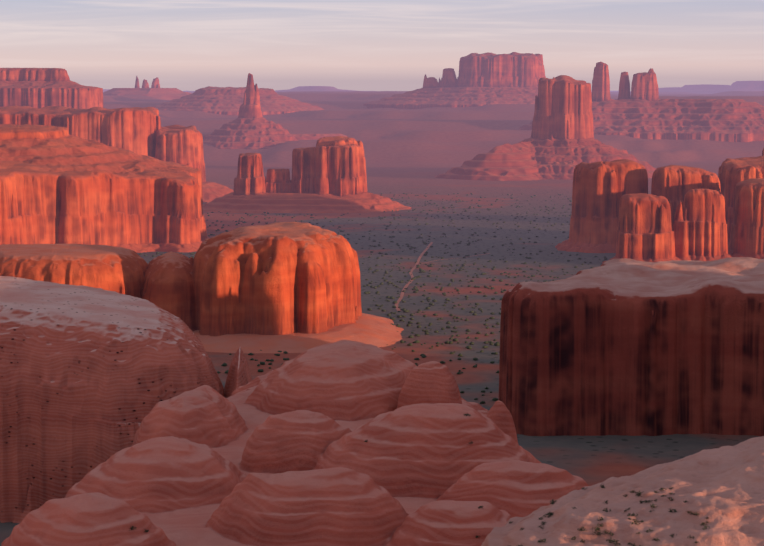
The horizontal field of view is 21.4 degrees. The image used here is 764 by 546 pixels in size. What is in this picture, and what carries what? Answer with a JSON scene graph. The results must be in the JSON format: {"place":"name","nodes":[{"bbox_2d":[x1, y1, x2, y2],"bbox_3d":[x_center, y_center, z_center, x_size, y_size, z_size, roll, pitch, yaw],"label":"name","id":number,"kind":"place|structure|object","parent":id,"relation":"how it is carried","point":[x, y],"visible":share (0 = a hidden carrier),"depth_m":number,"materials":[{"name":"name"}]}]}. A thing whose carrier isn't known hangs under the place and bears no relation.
{"place":"outdoors","nodes":[
{"label":"outdoors","id":0,"kind":"place"},
{"bbox_2d":[275,86,354,91],"bbox_3d":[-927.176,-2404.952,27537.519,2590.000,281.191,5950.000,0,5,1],"label":"distant mesa","id":1,"kind":"structure","parent":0,"point":[314,88],"depth_m":25939.37,"materials":[{"name":"purple stone"}]},
{"bbox_2d":[0,90,763,545],"bbox_3d":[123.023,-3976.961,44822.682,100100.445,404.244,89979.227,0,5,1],"label":"valley floor","id":2,"kind":"structure","parent":0,"point":[412,154],"depth_m":4429.95,"materials":[{"name":"brown sand"}]},
{"bbox_2d":[0,68,103,108],"bbox_3d":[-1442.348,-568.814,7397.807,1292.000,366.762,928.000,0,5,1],"label":"mesa","id":3,"kind":"structure","parent":2,"relation":"on","point":[37,87],"depth_m":7188.58,"materials":[{"name":"red stone"}]},
{"bbox_2d":[0,124,209,252],"bbox_3d":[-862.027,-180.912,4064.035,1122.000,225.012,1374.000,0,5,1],"label":"cliff rock","id":4,"kind":"object","parent":2,"relation":"on","point":[60,185],"visible":0.92,"depth_m":3700.05,"materials":[{"name":"stone"}]},
{"bbox_2d":[0,105,233,202],"bbox_3d":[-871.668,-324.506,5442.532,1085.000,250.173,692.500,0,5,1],"label":"mesa","id":5,"kind":"structure","parent":2,"relation":"on","point":[139,130],"depth_m":5250.38,"materials":[{"name":"stone"}]},
{"bbox_2d":[0,276,251,522],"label":"rock mesa","id":6,"kind":"structure","parent":2,"relation":"on","point":[91,378],"depth_m":1429.36,"materials":[{"name":"brown stone"}]},
{"bbox_2d":[103,76,191,99],"bbox_3d":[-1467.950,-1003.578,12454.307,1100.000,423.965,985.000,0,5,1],"label":"rock spires","id":7,"kind":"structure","parent":2,"relation":"on","point":[155,90],"depth_m":12317.62,"materials":[{"name":"stone"}]},
{"bbox_2d":[0,222,403,352],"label":"butte","id":8,"kind":"object","parent":2,"relation":"on","point":[288,287],"visible":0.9,"depth_m":2411.88,"materials":[{"name":"stone"}]},
{"bbox_2d":[151,86,324,114],"bbox_3d":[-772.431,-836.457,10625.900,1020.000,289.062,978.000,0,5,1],"label":"distant mesa","id":9,"kind":"structure","parent":2,"relation":"on","point":[222,100],"depth_m":10348.59,"materials":[{"name":"stone"}]},
{"bbox_2d":[202,73,346,148],"bbox_3d":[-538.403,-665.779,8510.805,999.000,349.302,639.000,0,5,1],"label":"rock spire","id":10,"kind":"structure","parent":2,"relation":"on","point":[250,127],"depth_m":8384.62,"materials":[{"name":"red stone"}]},
{"bbox_2d":[1,340,588,545],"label":"rock mounds","id":11,"kind":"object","parent":2,"relation":"on","point":[284,454],"visible":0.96,"depth_m":779.31,"materials":[{"name":"brown stone"}]},
{"bbox_2d":[130,414,481,537],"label":"shrubs","id":12,"kind":"object","parent":11,"relation":"on","point":[479,507],"visible":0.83,"depth_m":691.15,"materials":[{"name":"green plant"}]},
{"bbox_2d":[203,136,410,213],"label":"butte","id":13,"kind":"object","parent":2,"relation":"on","point":[328,174],"visible":0.96,"depth_m":4824.75,"materials":[{"name":"stone"}]},
{"bbox_2d":[139,192,606,403],"bbox_3d":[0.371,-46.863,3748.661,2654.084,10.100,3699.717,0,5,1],"label":"juniper bush","id":14,"kind":"object","parent":2,"relation":"on","point":[418,311],"visible":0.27,"depth_m":3201.52,"materials":[{"name":"green plant"}]},
{"bbox_2d":[363,52,545,108],"bbox_3d":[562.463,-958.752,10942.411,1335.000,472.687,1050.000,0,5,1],"label":"mesa","id":15,"kind":"structure","parent":2,"relation":"on","point":[487,78],"depth_m":10762.08,"materials":[{"name":"red stone"}]},
{"bbox_2d":[435,75,655,180],"bbox_3d":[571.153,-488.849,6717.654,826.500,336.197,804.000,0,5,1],"label":"butte","id":16,"kind":"object","parent":2,"relation":"on","point":[561,143],"visible":0.9,"depth_m":6608.54,"materials":[{"name":"red stone"}]},
{"bbox_2d":[481,436,763,545],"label":"rock outcrop","id":17,"kind":"object","parent":2,"relation":"on","point":[722,488],"visible":0.98,"depth_m":410.61,"materials":[{"name":"brown stone"}]},
{"bbox_2d":[509,484,709,545],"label":"sage bush","id":18,"kind":"object","parent":17,"relation":"on","point":[552,501],"visible":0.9,"depth_m":402.45,"materials":[{"name":"green plant"}]},
{"bbox_2d":[498,257,763,435],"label":"mesa","id":19,"kind":"structure","parent":2,"relation":"on","point":[626,346],"depth_m":1772.84,"materials":[{"name":"brown stone"}]},
{"bbox_2d":[519,62,763,141],"bbox_3d":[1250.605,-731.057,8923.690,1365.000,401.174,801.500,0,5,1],"label":"buttes","id":20,"kind":"object","parent":2,"relation":"on","point":[643,111],"visible":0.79,"depth_m":8749.37,"materials":[{"name":"red stone"}]},
{"bbox_2d":[555,148,763,262],"bbox_3d":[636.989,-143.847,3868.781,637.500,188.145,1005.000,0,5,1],"label":"buttes","id":21,"kind":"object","parent":2,"relation":"on","point":[687,213],"visible":0.9,"depth_m":3528.20,"materials":[{"name":"stone"}]},
{"bbox_2d":[0,0,763,90],"label":"sky","id":22,"kind":"structure","parent":0,"point":[190,45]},
{"bbox_2d":[395,242,432,310],"bbox_3d":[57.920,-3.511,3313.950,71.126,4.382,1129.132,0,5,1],"label":"dirt road","id":23,"kind":"structure","parent":0,"point":[409,282],"depth_m":3206.45,"materials":[{"name":"brown soil"}]},
{"bbox_2d":[658,87,682,91],"bbox_3d":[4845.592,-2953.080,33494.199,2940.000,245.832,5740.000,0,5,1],"label":"distant mesa","id":24,"kind":"structure","parent":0,"point":[666,89],"depth_m":31522.95,"materials":[{"name":"purple stone"}]},
{"bbox_2d":[669,84,731,93],"bbox_3d":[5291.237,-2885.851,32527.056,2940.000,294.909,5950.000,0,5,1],"label":"distant mesa","id":25,"kind":"structure","parent":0,"point":[705,89],"depth_m":30578.35,"materials":[{"name":"purple stone"}]},
{"bbox_2d":[713,81,763,93],"bbox_3d":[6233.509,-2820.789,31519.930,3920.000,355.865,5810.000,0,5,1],"label":"distant mesa","id":26,"kind":"structure","parent":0,"point":[747,86],"depth_m":29806.56,"materials":[{"name":"purple stone"}]}
]}

